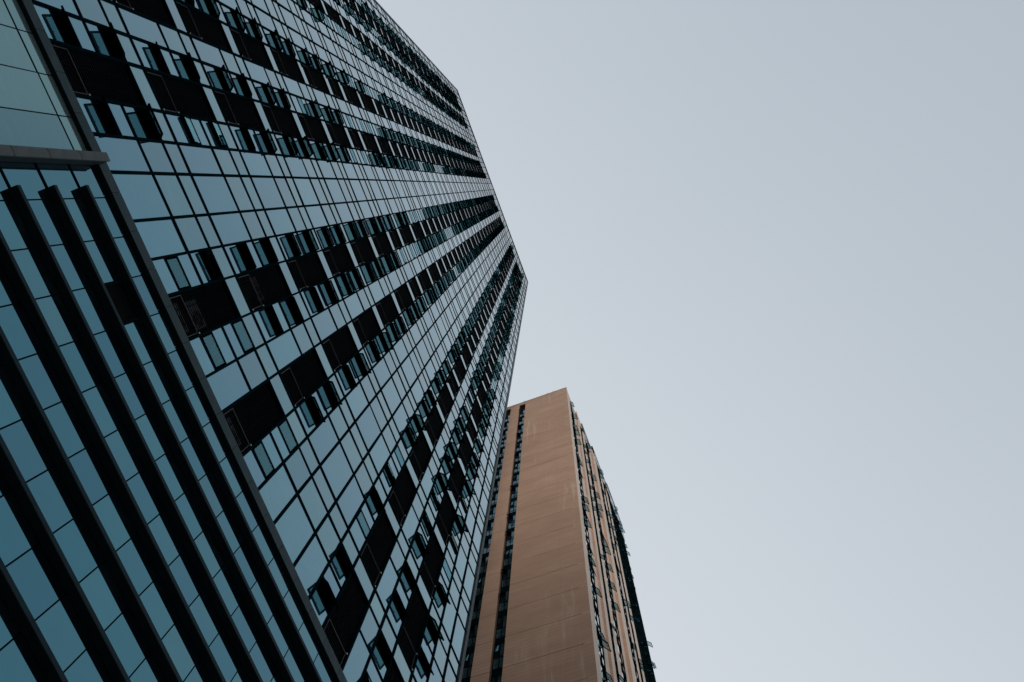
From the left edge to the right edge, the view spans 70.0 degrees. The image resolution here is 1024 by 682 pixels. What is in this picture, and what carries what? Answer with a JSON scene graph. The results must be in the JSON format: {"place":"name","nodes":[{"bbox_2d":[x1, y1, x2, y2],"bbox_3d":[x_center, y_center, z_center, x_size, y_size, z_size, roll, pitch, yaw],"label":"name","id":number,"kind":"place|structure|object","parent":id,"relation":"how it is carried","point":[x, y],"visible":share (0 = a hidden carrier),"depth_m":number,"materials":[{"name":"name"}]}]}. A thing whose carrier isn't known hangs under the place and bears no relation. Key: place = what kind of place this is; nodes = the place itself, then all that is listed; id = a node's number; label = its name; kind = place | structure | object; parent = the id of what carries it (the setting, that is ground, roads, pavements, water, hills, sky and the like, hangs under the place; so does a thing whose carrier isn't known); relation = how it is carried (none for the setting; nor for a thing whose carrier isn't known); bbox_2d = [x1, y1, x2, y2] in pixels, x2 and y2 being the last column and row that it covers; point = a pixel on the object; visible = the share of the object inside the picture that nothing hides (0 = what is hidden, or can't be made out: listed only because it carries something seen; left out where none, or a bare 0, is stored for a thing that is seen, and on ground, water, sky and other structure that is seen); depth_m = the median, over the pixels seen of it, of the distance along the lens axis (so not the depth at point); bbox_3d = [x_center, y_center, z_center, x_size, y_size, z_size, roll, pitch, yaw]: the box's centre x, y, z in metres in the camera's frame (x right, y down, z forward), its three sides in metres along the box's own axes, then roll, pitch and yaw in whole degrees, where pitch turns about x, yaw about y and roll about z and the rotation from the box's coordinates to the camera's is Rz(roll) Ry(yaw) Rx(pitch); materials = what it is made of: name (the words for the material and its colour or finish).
{"place":"outdoors","nodes":[
{"label":"outdoors","id":0,"kind":"place"},
{"bbox_2d":[0,0,527,681],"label":"glass tower","id":1,"kind":"structure","parent":0,"point":[316,170],"depth_m":21.58,"materials":[{"name":"glass"}]},
{"bbox_2d":[61,5,80,46],"bbox_3d":[-10.942,-7.754,18.096,0.116,0.600,0.842,-25,-79,-22],"label":"window","id":2,"kind":"structure","parent":1,"relation":"in","point":[63,10],"depth_m":17.86,"materials":[{"name":"metal"}]},
{"bbox_2d":[101,96,120,134],"bbox_3d":[-10.164,-5.677,18.502,0.116,0.600,0.872,-25,-79,-21],"label":"window","id":3,"kind":"structure","parent":1,"relation":"in","point":[104,101],"depth_m":18.25,"materials":[{"name":"metal"}]},
{"bbox_2d":[109,22,125,60],"bbox_3d":[-10.829,-8.175,20.024,0.116,0.665,0.842,-25,-79,-24],"label":"window","id":4,"kind":"structure","parent":1,"relation":"in","point":[112,30],"depth_m":19.85,"materials":[{"name":"metal"}]},
{"bbox_2d":[146,103,162,139],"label":"window","id":5,"kind":"structure","parent":1,"relation":"in","point":[148,106],"depth_m":20.34,"materials":[{"name":"metal"}]},
{"bbox_2d":[155,41,169,73],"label":"window","id":6,"kind":"structure","parent":1,"relation":"in","point":[157,46],"depth_m":22.24,"materials":[{"name":"metal"}]},
{"bbox_2d":[166,256,189,289],"bbox_3d":[-8.813,-1.782,19.263,0.051,0.600,0.872,-19,-80,6],"label":"window","id":7,"kind":"structure","parent":1,"relation":"in","point":[176,259],"depth_m":19.45,"materials":[{"name":"metal"}]},
{"bbox_2d":[182,115,200,143],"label":"window","id":8,"kind":"structure","parent":1,"relation":"in","point":[184,117],"depth_m":22.73,"materials":[{"name":"glass"}]},
{"bbox_2d":[177,300,206,333],"bbox_3d":[-8.663,-0.661,19.741,0.324,0.620,0.800,-19,-80,6],"label":"air conditioner","id":9,"kind":"object","parent":1,"relation":"attached to","point":[191,316],"visible":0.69,"depth_m":19.57,"materials":[{"name":"metal"}]},
{"bbox_2d":[188,52,199,82],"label":"window","id":10,"kind":"structure","parent":1,"relation":"in","point":[190,59],"depth_m":24.42,"materials":[{"name":"metal"}]},
{"bbox_2d":[203,250,222,278],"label":"window","id":11,"kind":"structure","parent":1,"relation":"in","point":[209,263],"depth_m":20.94,"materials":[{"name":"metal"}]},
{"bbox_2d":[201,332,225,368],"bbox_3d":[-8.040,0.265,19.665,0.051,0.600,0.942,-19,-80,6],"label":"window","id":12,"kind":"structure","parent":1,"relation":"in","point":[215,344],"depth_m":19.85,"materials":[{"name":"metal"}]},
{"bbox_2d":[209,0,219,18],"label":"window","id":13,"kind":"structure","parent":1,"relation":"in","point":[214,1],"depth_m":28.40,"materials":[{"name":"metal"}]},
{"bbox_2d":[210,121,227,147],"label":"window","id":14,"kind":"structure","parent":1,"relation":"in","point":[212,122],"depth_m":24.70,"materials":[{"name":"metal"}]},
{"bbox_2d":[220,64,232,91],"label":"window","id":15,"kind":"structure","parent":1,"relation":"in","point":[223,66],"depth_m":26.80,"materials":[{"name":"metal"}]},
{"bbox_2d":[235,7,245,31],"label":"window","id":16,"kind":"structure","parent":1,"relation":"in","point":[236,9],"depth_m":30.62,"materials":[{"name":"metal"}]},
{"bbox_2d":[232,319,253,352],"bbox_3d":[-7.955,-0.145,21.587,0.051,0.665,0.942,-19,-80,6],"label":"window","id":17,"kind":"structure","parent":1,"relation":"in","point":[240,320],"depth_m":21.81,"materials":[{"name":"metal"}]},
{"bbox_2d":[242,73,251,97],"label":"window","id":18,"kind":"structure","parent":1,"relation":"in","point":[243,76],"depth_m":28.83,"materials":[{"name":"metal"}]},
{"bbox_2d":[243,242,256,268],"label":"window","id":19,"kind":"structure","parent":1,"relation":"in","point":[245,244],"depth_m":23.46,"materials":[{"name":"metal"}]},
{"bbox_2d":[245,125,255,150],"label":"window","id":20,"kind":"structure","parent":1,"relation":"in","point":[246,128],"depth_m":27.07,"materials":[{"name":"metal"}]},
{"bbox_2d":[240,279,263,304],"bbox_3d":[-8.504,-1.654,23.994,0.324,0.620,0.800,-19,-80,6],"label":"air conditioner","id":21,"kind":"object","parent":1,"relation":"attached to","point":[252,292],"visible":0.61,"depth_m":23.78,"materials":[{"name":"metal"}]},
{"bbox_2d":[253,17,262,40],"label":"window","id":22,"kind":"structure","parent":1,"relation":"in","point":[254,20],"depth_m":32.52,"materials":[{"name":"metal"}]},
{"bbox_2d":[253,442,273,478],"bbox_3d":[-6.897,3.293,20.260,0.051,0.600,0.922,-19,-80,6],"label":"window","id":23,"kind":"structure","parent":1,"relation":"in","point":[272,469],"depth_m":20.44,"materials":[{"name":"metal"}]},
{"bbox_2d":[265,82,275,104],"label":"window","id":24,"kind":"structure","parent":1,"relation":"in","point":[267,84],"depth_m":31.19,"materials":[{"name":"metal"}]},
{"bbox_2d":[265,128,277,152],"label":"window","id":25,"kind":"structure","parent":1,"relation":"in","point":[267,130],"depth_m":29.11,"materials":[{"name":"metal"}]},
{"bbox_2d":[266,237,278,261],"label":"window","id":26,"kind":"structure","parent":1,"relation":"in","point":[267,239],"depth_m":25.43,"materials":[{"name":"metal"}]},
{"bbox_2d":[270,306,283,332],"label":"window","id":27,"kind":"structure","parent":1,"relation":"in","point":[277,320],"depth_m":23.82,"materials":[{"name":"metal"}]},
{"bbox_2d":[273,29,282,50],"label":"window","id":28,"kind":"structure","parent":1,"relation":"in","point":[281,48],"depth_m":35.01,"materials":[{"name":"metal"}]},
{"bbox_2d":[282,88,290,108],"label":"window","id":29,"kind":"structure","parent":1,"relation":"in","point":[289,107],"depth_m":32.99,"materials":[{"name":"metal"}]},
{"bbox_2d":[278,419,297,452],"bbox_3d":[-6.812,2.883,22.182,0.051,0.665,0.922,-19,-80,6],"label":"window","id":30,"kind":"structure","parent":1,"relation":"in","point":[285,420],"depth_m":22.40,"materials":[{"name":"glass"}]},
{"bbox_2d":[287,133,297,155],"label":"window","id":31,"kind":"structure","parent":1,"relation":"in","point":[289,134],"depth_m":31.61,"materials":[{"name":"metal"}]},
{"bbox_2d":[290,233,301,255],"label":"window","id":32,"kind":"structure","parent":1,"relation":"in","point":[292,235],"depth_m":28.08,"materials":[{"name":"metal"}]},
{"bbox_2d":[291,296,304,321],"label":"window","id":33,"kind":"structure","parent":1,"relation":"in","point":[293,298],"depth_m":25.76,"materials":[{"name":"metal"}]},
{"bbox_2d":[301,136,312,156],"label":"window","id":34,"kind":"structure","parent":1,"relation":"in","point":[304,136],"depth_m":33.49,"materials":[{"name":"metal"}]},
{"bbox_2d":[306,229,318,250],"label":"window","id":35,"kind":"structure","parent":1,"relation":"in","point":[314,239],"depth_m":29.82,"materials":[{"name":"metal"}]},
{"bbox_2d":[312,99,322,117],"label":"window","id":36,"kind":"structure","parent":1,"relation":"in","point":[315,99],"depth_m":37.53,"materials":[{"name":"metal"}]},
{"bbox_2d":[310,396,325,422],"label":"window","id":37,"kind":"structure","parent":1,"relation":"in","point":[318,410],"depth_m":24.49,"materials":[{"name":"metal"}]},
{"bbox_2d":[312,287,324,309],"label":"window","id":38,"kind":"structure","parent":1,"relation":"in","point":[314,288],"depth_m":28.27,"materials":[{"name":"metal"}]},
{"bbox_2d":[324,226,334,245],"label":"window","id":39,"kind":"structure","parent":1,"relation":"in","point":[329,236],"depth_m":32.26,"materials":[{"name":"metal"}]},
{"bbox_2d":[322,577,339,608],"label":"window","id":40,"kind":"structure","parent":1,"relation":"in","point":[325,581],"depth_m":20.88,"materials":[{"name":"metal"}]},
{"bbox_2d":[327,280,339,301],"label":"window","id":41,"kind":"structure","parent":1,"relation":"in","point":[334,290],"depth_m":30.18,"materials":[{"name":"metal"}]},
{"bbox_2d":[327,380,342,404],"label":"window","id":42,"kind":"structure","parent":1,"relation":"in","point":[340,403],"depth_m":26.41,"materials":[{"name":"metal"}]},
{"bbox_2d":[341,545,354,575],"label":"window","id":43,"kind":"structure","parent":1,"relation":"in","point":[348,562],"depth_m":22.70,"materials":[{"name":"metal"}]},
{"bbox_2d":[344,273,354,292],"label":"window","id":44,"kind":"structure","parent":1,"relation":"in","point":[344,273],"depth_m":32.67,"materials":[{"name":"metal"}]},
{"bbox_2d":[345,364,357,386],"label":"window","id":45,"kind":"structure","parent":1,"relation":"in","point":[347,366],"depth_m":28.85,"materials":[{"name":"metal"}]},
{"bbox_2d":[357,511,369,538],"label":"window","id":46,"kind":"structure","parent":1,"relation":"in","point":[362,515],"depth_m":25.64,"materials":[{"name":"metal"}]},
{"bbox_2d":[358,353,370,373],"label":"window","id":47,"kind":"structure","parent":1,"relation":"in","point":[358,353],"depth_m":30.81,"materials":[{"name":"metal"}]},
{"bbox_2d":[371,341,381,359],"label":"window","id":48,"kind":"structure","parent":1,"relation":"in","point":[373,342],"depth_m":33.32,"materials":[{"name":"metal"}]},
{"bbox_2d":[373,487,385,511],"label":"window","id":49,"kind":"structure","parent":1,"relation":"in","point":[377,494],"depth_m":27.13,"materials":[{"name":"metal"}]},
{"bbox_2d":[381,332,392,349],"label":"window","id":50,"kind":"structure","parent":1,"relation":"in","point":[381,332],"depth_m":35.26,"materials":[{"name":"metal"}]},
{"bbox_2d":[380,632,396,664],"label":"window","id":51,"kind":"structure","parent":1,"relation":"in","point":[391,656],"depth_m":23.30,"materials":[{"name":"metal"}]},
{"bbox_2d":[386,463,395,485],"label":"window","id":52,"kind":"structure","parent":1,"relation":"in","point":[388,467],"depth_m":29.61,"materials":[{"name":"metal"}]},
{"bbox_2d":[396,590,409,618],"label":"window","id":53,"kind":"structure","parent":1,"relation":"in","point":[398,595],"depth_m":25.80,"materials":[{"name":"metal"}]},
{"bbox_2d":[406,562,418,589],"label":"window","id":54,"kind":"structure","parent":1,"relation":"in","point":[408,566],"depth_m":27.71,"materials":[{"name":"metal"}]},
{"bbox_2d":[407,427,418,444],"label":"window","id":55,"kind":"structure","parent":1,"relation":"in","point":[408,428],"depth_m":34.19,"materials":[{"name":"metal"}]},
{"bbox_2d":[415,414,426,430],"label":"window","id":56,"kind":"structure","parent":1,"relation":"in","point":[415,414],"depth_m":36.07,"materials":[{"name":"metal"}]},
{"bbox_2d":[417,532,430,554],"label":"window","id":57,"kind":"structure","parent":1,"relation":"in","point":[418,533],"depth_m":30.31,"materials":[{"name":"metal"}]},
{"bbox_2d":[421,647,433,674],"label":"window","id":58,"kind":"structure","parent":1,"relation":"in","point":[428,665],"depth_m":26.23,"materials":[{"name":"metal"}]},
{"bbox_2d":[424,512,432,535],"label":"window","id":59,"kind":"structure","parent":1,"relation":"in","point":[425,515],"depth_m":32.12,"materials":[{"name":"glass"}]},
{"bbox_2d":[429,615,443,640],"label":"window","id":60,"kind":"structure","parent":1,"relation":"in","point":[431,618],"depth_m":28.34,"materials":[{"name":"metal"}]},
{"bbox_2d":[438,581,450,604],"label":"window","id":61,"kind":"structure","parent":1,"relation":"in","point":[440,585],"depth_m":30.88,"materials":[{"name":"metal"}]},
{"bbox_2d":[439,472,450,490],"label":"window","id":62,"kind":"structure","parent":1,"relation":"in","point":[440,473],"depth_m":36.72,"materials":[{"name":"metal"}]},
{"bbox_2d":[450,533,457,553],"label":"window","id":63,"kind":"structure","parent":1,"relation":"in","point":[452,538],"depth_m":35.08,"materials":[{"name":"glass"}]},
{"bbox_2d":[456,514,467,532],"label":"window","id":64,"kind":"structure","parent":1,"relation":"in","point":[457,515],"depth_m":37.08,"materials":[{"name":"metal"}]},
{"bbox_2d":[408,46,523,327],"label":"windows","id":65,"kind":"structure","parent":1,"relation":"in","point":[451,101],"depth_m":106.82,"materials":[{"name":"glass"}]},
{"bbox_2d":[376,0,1023,681],"label":"sky","id":66,"kind":"structure","parent":0,"point":[770,252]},
{"bbox_3d":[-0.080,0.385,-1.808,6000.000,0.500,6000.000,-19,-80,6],"label":"ground","id":67,"kind":"structure","parent":0,"visible":0},
{"bbox_2d":[461,387,655,681],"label":"apartment tower","id":68,"kind":"structure","parent":67,"relation":"on","point":[556,599],"depth_m":61.06,"materials":[{"name":"brown concrete"}]},
{"bbox_2d":[461,652,473,681],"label":"window","id":69,"kind":"structure","parent":68,"relation":"in","point":[466,675],"depth_m":48.36,"materials":[{"name":"glass"}]},
{"bbox_2d":[466,623,478,653],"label":"window","id":70,"kind":"structure","parent":68,"relation":"in","point":[471,643],"depth_m":51.41,"materials":[{"name":"glass"}]},
{"bbox_2d":[470,598,481,625],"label":"window","id":71,"kind":"structure","parent":68,"relation":"in","point":[476,614],"depth_m":54.66,"materials":[{"name":"glass"}]},
{"bbox_2d":[475,576,485,599],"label":"window","id":72,"kind":"structure","parent":68,"relation":"in","point":[479,592],"depth_m":57.90,"materials":[{"name":"glass"}]},
{"bbox_2d":[479,556,488,577],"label":"window","id":73,"kind":"structure","parent":68,"relation":"in","point":[483,569],"depth_m":61.11,"materials":[{"name":"glass"}]},
{"bbox_2d":[482,538,490,557],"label":"window","id":74,"kind":"structure","parent":68,"relation":"in","point":[486,550],"depth_m":64.36,"materials":[{"name":"glass"}]},
{"bbox_2d":[485,522,493,539],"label":"window","id":75,"kind":"structure","parent":68,"relation":"in","point":[488,532],"depth_m":67.61,"materials":[{"name":"glass"}]},
{"bbox_2d":[488,507,495,522],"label":"window","id":76,"kind":"structure","parent":68,"relation":"in","point":[491,517],"depth_m":70.84,"materials":[{"name":"glass"}]},
{"bbox_2d":[490,493,497,507],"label":"window","id":77,"kind":"structure","parent":68,"relation":"in","point":[493,502],"depth_m":74.07,"materials":[{"name":"glass"}]},
{"bbox_2d":[492,480,499,494],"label":"window","id":78,"kind":"structure","parent":68,"relation":"in","point":[495,490],"depth_m":77.25,"materials":[{"name":"glass"}]},
{"bbox_2d":[491,642,504,676],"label":"window","id":79,"kind":"structure","parent":68,"relation":"in","point":[497,665],"depth_m":48.00,"materials":[{"name":"glass"}]},
{"bbox_2d":[495,614,506,644],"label":"window","id":80,"kind":"structure","parent":68,"relation":"in","point":[500,632],"depth_m":51.25,"materials":[{"name":"glass"}]},
{"bbox_2d":[498,590,508,616],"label":"window","id":81,"kind":"structure","parent":68,"relation":"in","point":[503,606],"depth_m":54.43,"materials":[{"name":"glass"}]},
{"bbox_2d":[500,568,510,591],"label":"window","id":82,"kind":"structure","parent":68,"relation":"in","point":[505,583],"depth_m":57.74,"materials":[{"name":"glass"}]},
{"bbox_2d":[503,548,512,568],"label":"window","id":83,"kind":"structure","parent":68,"relation":"in","point":[507,563],"depth_m":60.91,"materials":[{"name":"glass"}]},
{"bbox_2d":[505,530,514,549],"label":"window","id":84,"kind":"structure","parent":68,"relation":"in","point":[509,543],"depth_m":64.15,"materials":[{"name":"glass"}]},
{"bbox_2d":[506,513,515,532],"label":"window","id":85,"kind":"structure","parent":68,"relation":"in","point":[511,526],"depth_m":67.46,"materials":[{"name":"glass"}]},
{"bbox_2d":[509,500,516,515],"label":"window","id":86,"kind":"structure","parent":68,"relation":"in","point":[512,511],"depth_m":70.74,"materials":[{"name":"glass"}]},
{"bbox_2d":[510,485,517,501],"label":"window","id":87,"kind":"structure","parent":68,"relation":"in","point":[513,496],"depth_m":73.90,"materials":[{"name":"glass"}]},
{"bbox_2d":[512,474,518,487],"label":"window","id":88,"kind":"structure","parent":68,"relation":"in","point":[515,483],"depth_m":77.11,"materials":[{"name":"glass"}]},
{"bbox_2d":[513,463,519,475],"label":"window","id":89,"kind":"structure","parent":68,"relation":"in","point":[516,471],"depth_m":80.31,"materials":[{"name":"glass"}]},
{"bbox_2d":[514,452,520,463],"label":"window","id":90,"kind":"structure","parent":68,"relation":"in","point":[517,460],"depth_m":83.51,"materials":[{"name":"glass"}]},
{"bbox_2d":[582,503,589,529],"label":"window","id":91,"kind":"structure","parent":68,"relation":"in","point":[585,516],"depth_m":67.83,"materials":[{"name":"glass"}]},
{"bbox_2d":[584,519,591,545],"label":"window","id":92,"kind":"structure","parent":68,"relation":"in","point":[586,531],"depth_m":64.50,"materials":[{"name":"glass"}]},
{"bbox_2d":[586,539,593,566],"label":"window","id":93,"kind":"structure","parent":68,"relation":"in","point":[589,551],"depth_m":61.31,"materials":[{"name":"glass"}]},
{"bbox_2d":[588,556,595,589],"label":"window","id":94,"kind":"structure","parent":68,"relation":"in","point":[592,572],"depth_m":58.10,"materials":[{"name":"glass"}]},
{"bbox_2d":[590,578,601,613],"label":"window","id":95,"kind":"structure","parent":68,"relation":"in","point":[594,593],"depth_m":54.90,"materials":[{"name":"glass"}]},
{"bbox_2d":[593,602,601,640],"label":"window","id":96,"kind":"structure","parent":68,"relation":"in","point":[597,619],"depth_m":51.53,"materials":[{"name":"glass"}]},
{"bbox_2d":[596,628,610,675],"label":"window","id":97,"kind":"structure","parent":68,"relation":"in","point":[600,645],"depth_m":48.40,"materials":[{"name":"metal"}]},
{"bbox_2d":[601,538,610,564],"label":"window","id":98,"kind":"structure","parent":68,"relation":"in","point":[603,549],"depth_m":72.13,"materials":[{"name":"metal"}]},
{"bbox_2d":[600,661,612,681],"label":"window","id":99,"kind":"structure","parent":68,"relation":"in","point":[604,678],"depth_m":45.74,"materials":[{"name":"metal"}]},
{"bbox_2d":[604,560,613,583],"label":"window","id":100,"kind":"structure","parent":68,"relation":"in","point":[606,566],"depth_m":68.84,"materials":[{"name":"metal"}]},
{"bbox_2d":[606,574,616,602],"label":"window","id":101,"kind":"structure","parent":68,"relation":"in","point":[610,588],"depth_m":65.63,"materials":[{"name":"glass"}]},
{"bbox_2d":[608,618,615,649],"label":"window","id":102,"kind":"structure","parent":68,"relation":"in","point":[612,639],"depth_m":55.38,"materials":[{"name":"metal"}]},
{"bbox_2d":[609,594,620,626],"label":"window","id":103,"kind":"structure","parent":68,"relation":"in","point":[612,604],"depth_m":62.37,"materials":[{"name":"metal"}]},
{"bbox_2d":[612,644,619,680],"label":"window","id":104,"kind":"structure","parent":68,"relation":"in","point":[615,659],"depth_m":51.69,"materials":[{"name":"glass"}]},
{"bbox_2d":[613,617,622,654],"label":"window","id":105,"kind":"structure","parent":68,"relation":"in","point":[617,631],"depth_m":58.59,"materials":[{"name":"glass"}]},
{"bbox_2d":[617,642,626,680],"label":"window","id":106,"kind":"structure","parent":68,"relation":"in","point":[619,650],"depth_m":55.33,"materials":[{"name":"glass"}]},
{"bbox_2d":[620,593,630,620],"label":"window","id":107,"kind":"structure","parent":68,"relation":"in","point":[624,608],"depth_m":69.59,"materials":[{"name":"metal"}]},
{"bbox_2d":[628,634,637,667],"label":"window","id":108,"kind":"structure","parent":68,"relation":"in","point":[631,643],"depth_m":63.00,"materials":[{"name":"metal"}]},
{"bbox_2d":[637,657,645,681],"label":"window","id":109,"kind":"structure","parent":68,"relation":"in","point":[639,663],"depth_m":63.61,"materials":[{"name":"metal"}]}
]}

